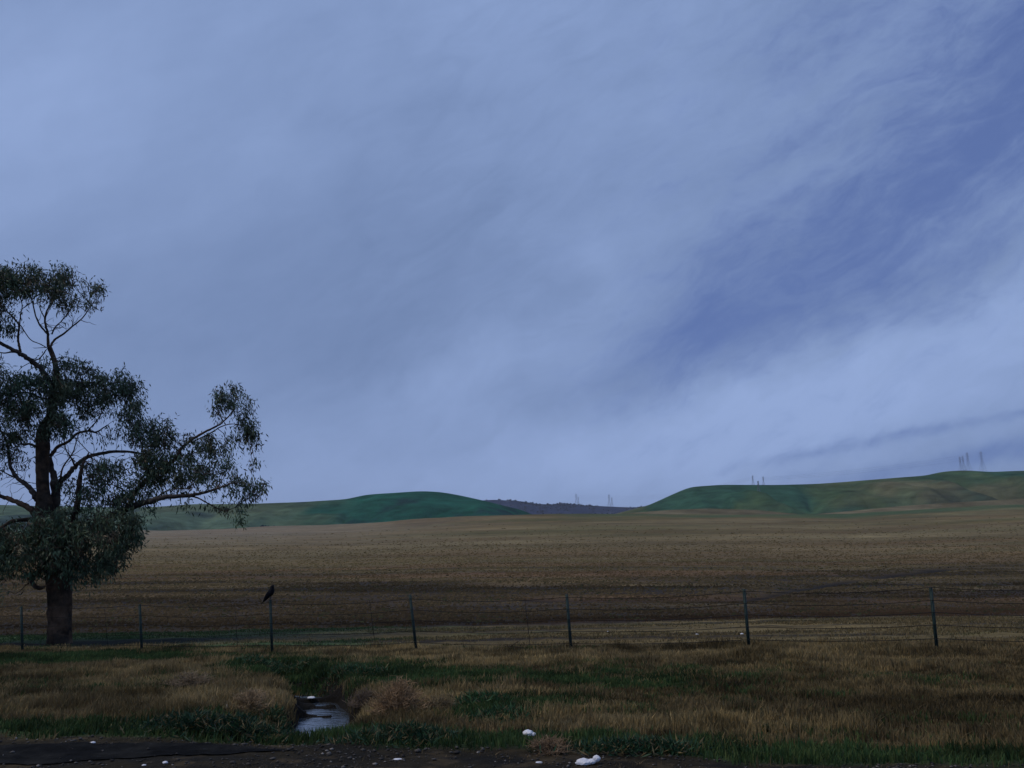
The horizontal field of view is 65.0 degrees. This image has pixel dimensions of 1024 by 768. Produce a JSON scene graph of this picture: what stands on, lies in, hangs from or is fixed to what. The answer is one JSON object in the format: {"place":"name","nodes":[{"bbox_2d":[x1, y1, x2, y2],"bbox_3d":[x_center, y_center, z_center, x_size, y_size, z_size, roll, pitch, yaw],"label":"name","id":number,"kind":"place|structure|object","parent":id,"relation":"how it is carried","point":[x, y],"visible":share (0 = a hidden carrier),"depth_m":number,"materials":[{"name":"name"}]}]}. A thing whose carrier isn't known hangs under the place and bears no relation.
{"place":"outdoors","nodes":[
{"label":"outdoors","id":0,"kind":"place"},
{"bbox_2d":[0,742,285,764],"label":"road","id":1,"kind":"structure","parent":0,"point":[43,753],"depth_m":8.78,"materials":[{"name":"grey asphalt"}]},
{"bbox_2d":[0,491,529,531],"bbox_3d":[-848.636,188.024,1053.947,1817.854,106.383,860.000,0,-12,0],"label":"green hill","id":2,"kind":"structure","parent":0,"point":[375,508],"depth_m":1042.36,"materials":[{"name":"green plant"}]},
{"bbox_2d":[293,696,349,733],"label":"water","id":3,"kind":"structure","parent":0,"point":[339,715],"depth_m":12.71,"materials":[{"name":"grey liquid"}]},
{"bbox_2d":[0,504,1023,767],"bbox_3d":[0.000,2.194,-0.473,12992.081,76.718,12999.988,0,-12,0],"label":"ground","id":4,"kind":"structure","parent":0,"point":[718,528],"depth_m":69.54,"materials":[{"name":"soil"}]},
{"bbox_2d":[0,254,272,644],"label":"eucalyptus tree","id":5,"kind":"object","parent":4,"relation":"on","point":[55,543],"visible":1,"depth_m":24.86,"materials":[{"name":"green plant"}]},
{"bbox_2d":[159,668,227,688],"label":"dry bush","id":6,"kind":"object","parent":4,"relation":"on","point":[188,680],"visible":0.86,"depth_m":13.62,"materials":[{"name":"beige plant"}]},
{"bbox_2d":[82,705,359,744],"bbox_3d":[-3.400,4.234,9.836,3.372,0.589,1.374,0,-12,0],"label":"green weed","id":7,"kind":"object","parent":4,"relation":"on","point":[245,724],"visible":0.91,"depth_m":9.72,"materials":[{"name":"green plant"}]},
{"bbox_2d":[226,687,278,711],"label":"dry bush","id":8,"kind":"object","parent":4,"relation":"on","point":[252,697],"visible":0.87,"depth_m":11.68,"materials":[{"name":"beige plant"}]},
{"bbox_2d":[254,702,295,732],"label":"green weed","id":9,"kind":"object","parent":4,"relation":"on","point":[274,713],"visible":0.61,"depth_m":11.51,"materials":[{"name":"green plant"}]},
{"bbox_2d":[221,652,332,675],"bbox_3d":[-5.072,5.982,17.212,3.097,0.626,2.245,0,-12,0],"label":"green weed","id":10,"kind":"object","parent":4,"relation":"on","point":[268,663],"visible":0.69,"depth_m":17.07,"materials":[{"name":"green plant"}]},
{"bbox_2d":[274,661,407,696],"bbox_3d":[-2.808,5.520,14.959,3.187,0.751,1.362,0,-12,0],"label":"green weed","id":11,"kind":"object","parent":4,"relation":"on","point":[357,667],"visible":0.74,"depth_m":14.89,"materials":[{"name":"green plant"}]},
{"bbox_2d":[342,686,375,708],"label":"dry bush","id":12,"kind":"object","parent":4,"relation":"on","point":[361,698],"visible":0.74,"depth_m":12.31,"materials":[{"name":"brown plant"}]},
{"bbox_2d":[304,718,488,749],"bbox_3d":[-1.363,4.024,9.323,2.267,0.316,1.095,0,-12,0],"label":"green weed","id":13,"kind":"object","parent":4,"relation":"on","point":[395,731],"visible":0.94,"depth_m":9.21,"materials":[{"name":"green plant"}]},
{"bbox_2d":[364,674,433,716],"bbox_3d":[-1.549,4.267,11.020,1.005,0.583,0.963,0,-12,0],"label":"dry bush","id":14,"kind":"object","parent":4,"relation":"on","point":[397,695],"visible":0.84,"depth_m":10.91,"materials":[{"name":"beige plant"}]},
{"bbox_2d":[421,689,460,709],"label":"dry bush","id":15,"kind":"object","parent":4,"relation":"on","point":[434,702],"visible":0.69,"depth_m":11.17,"materials":[{"name":"beige plant"}]},
{"bbox_2d":[449,689,519,709],"bbox_3d":[-0.419,4.527,11.634,1.316,0.322,1.268,0,-12,0],"label":"green weed","id":16,"kind":"object","parent":4,"relation":"on","point":[479,697],"visible":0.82,"depth_m":11.50,"materials":[{"name":"green plant"}]},
{"bbox_2d":[438,702,552,724],"bbox_3d":[-0.276,4.305,10.565,1.711,0.267,1.048,0,-12,0],"label":"green weed","id":17,"kind":"object","parent":4,"relation":"on","point":[481,713],"visible":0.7,"depth_m":10.47,"materials":[{"name":"green plant"}]},
{"bbox_2d":[0,517,1023,634],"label":"field stubble","id":18,"kind":"object","parent":4,"relation":"on","point":[923,610],"visible":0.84,"depth_m":48.88,"materials":[{"name":"beige plant"}]},
{"bbox_2d":[0,641,1023,767],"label":"green grass","id":19,"kind":"structure","parent":4,"relation":"on","point":[314,669],"depth_m":10.71,"materials":[{"name":"green plant"}]},
{"bbox_2d":[0,614,1023,648],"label":"stubble","id":20,"kind":"object","parent":4,"relation":"on","point":[981,620],"visible":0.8,"depth_m":23.25,"materials":[{"name":"beige plant"}]},
{"bbox_2d":[0,587,1023,650],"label":"wire fence","id":21,"kind":"object","parent":4,"relation":"on","point":[566,597],"visible":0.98,"depth_m":18.56,"materials":[{"name":"grey metal"}]},
{"bbox_2d":[261,585,274,603],"bbox_3d":[-6.187,5.343,20.422,0.353,0.472,0.195,-2,-12,0],"label":"crow","id":22,"kind":"object","parent":21,"relation":"on","point":[270,592],"visible":1,"depth_m":20.37,"materials":[{"name":"black"}]},
{"bbox_2d":[0,735,1023,767],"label":"gravel","id":23,"kind":"structure","parent":4,"relation":"on","point":[418,750],"depth_m":8.44,"materials":[{"name":"gravel"}]},
{"bbox_2d":[575,755,600,764],"bbox_3d":[0.776,3.849,8.237,0.269,0.084,0.119,0,-12,0],"label":"plastic bag","id":24,"kind":"object","parent":23,"relation":"on","point":[593,760],"visible":1,"depth_m":8.21,"materials":[{"name":"white plastic"}]},
{"bbox_2d":[523,729,535,735],"bbox_3d":[0.203,4.107,9.474,0.159,0.061,0.114,0,-12,0],"label":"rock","id":25,"kind":"object","parent":4,"relation":"on","point":[528,731],"visible":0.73,"depth_m":9.45,"materials":[{"name":"white stone"}]},
{"bbox_2d":[525,732,577,756],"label":"dry bush","id":26,"kind":"object","parent":4,"relation":"on","point":[551,744],"visible":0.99,"depth_m":8.72,"materials":[{"name":"brown plant"}]},
{"bbox_2d":[527,729,747,758],"bbox_3d":[1.370,3.887,8.722,2.441,0.249,0.882,0,-12,0],"label":"green weed","id":27,"kind":"object","parent":4,"relation":"on","point":[642,744],"visible":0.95,"depth_m":8.68,"materials":[{"name":"green plant"}]},
{"bbox_2d":[0,636,1023,767],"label":"dry grass","id":28,"kind":"structure","parent":0,"point":[839,658],"depth_m":12.68,"materials":[{"name":"brown plant"}]},
{"bbox_2d":[0,0,1023,506],"label":"sky","id":29,"kind":"structure","parent":0,"point":[536,251],"materials":[{"name":"blue"}]},
{"bbox_2d":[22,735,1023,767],"bbox_3d":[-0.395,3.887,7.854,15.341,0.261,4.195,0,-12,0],"label":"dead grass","id":30,"kind":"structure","parent":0,"point":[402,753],"depth_m":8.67,"materials":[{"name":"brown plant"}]},
{"bbox_2d":[483,500,638,513],"bbox_3d":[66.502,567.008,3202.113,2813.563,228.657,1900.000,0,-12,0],"label":"ridge","id":31,"kind":"structure","parent":0,"point":[579,509],"depth_m":3272.18,"materials":[{"name":"purple plant"}]},
{"bbox_2d":[486,499,643,513],"bbox_3d":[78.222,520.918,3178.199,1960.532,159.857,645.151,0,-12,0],"label":"woodland","id":32,"kind":"object","parent":31,"relation":"on","point":[542,512],"visible":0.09,"depth_m":3320.70,"materials":[{"name":"green plant"}]},
{"bbox_2d":[625,509,791,514],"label":"green hill","id":33,"kind":"structure","parent":0,"point":[722,511],"depth_m":702.49,"materials":[{"name":"green plant"}]},
{"bbox_2d":[616,471,1023,513],"bbox_3d":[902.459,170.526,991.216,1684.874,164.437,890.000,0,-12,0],"label":"green hill","id":34,"kind":"structure","parent":0,"point":[949,487],"depth_m":980.59,"materials":[{"name":"green plant"}]},
{"bbox_2d":[823,499,1023,513],"bbox_3d":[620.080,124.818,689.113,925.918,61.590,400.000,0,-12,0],"label":"green hill","id":35,"kind":"structure","parent":0,"point":[962,504],"depth_m":673.35,"materials":[{"name":"green plant"}]},
{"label":"power pylon","id":36,"kind":"object","parent":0,"visible":0},
{"bbox_2d":[764,458,963,478],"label":"power line","id":37,"kind":"object","parent":36,"relation":"attached to","point":[871,471],"visible":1,"depth_m":1446.68,"materials":[{"name":"grey metal"}]}
]}

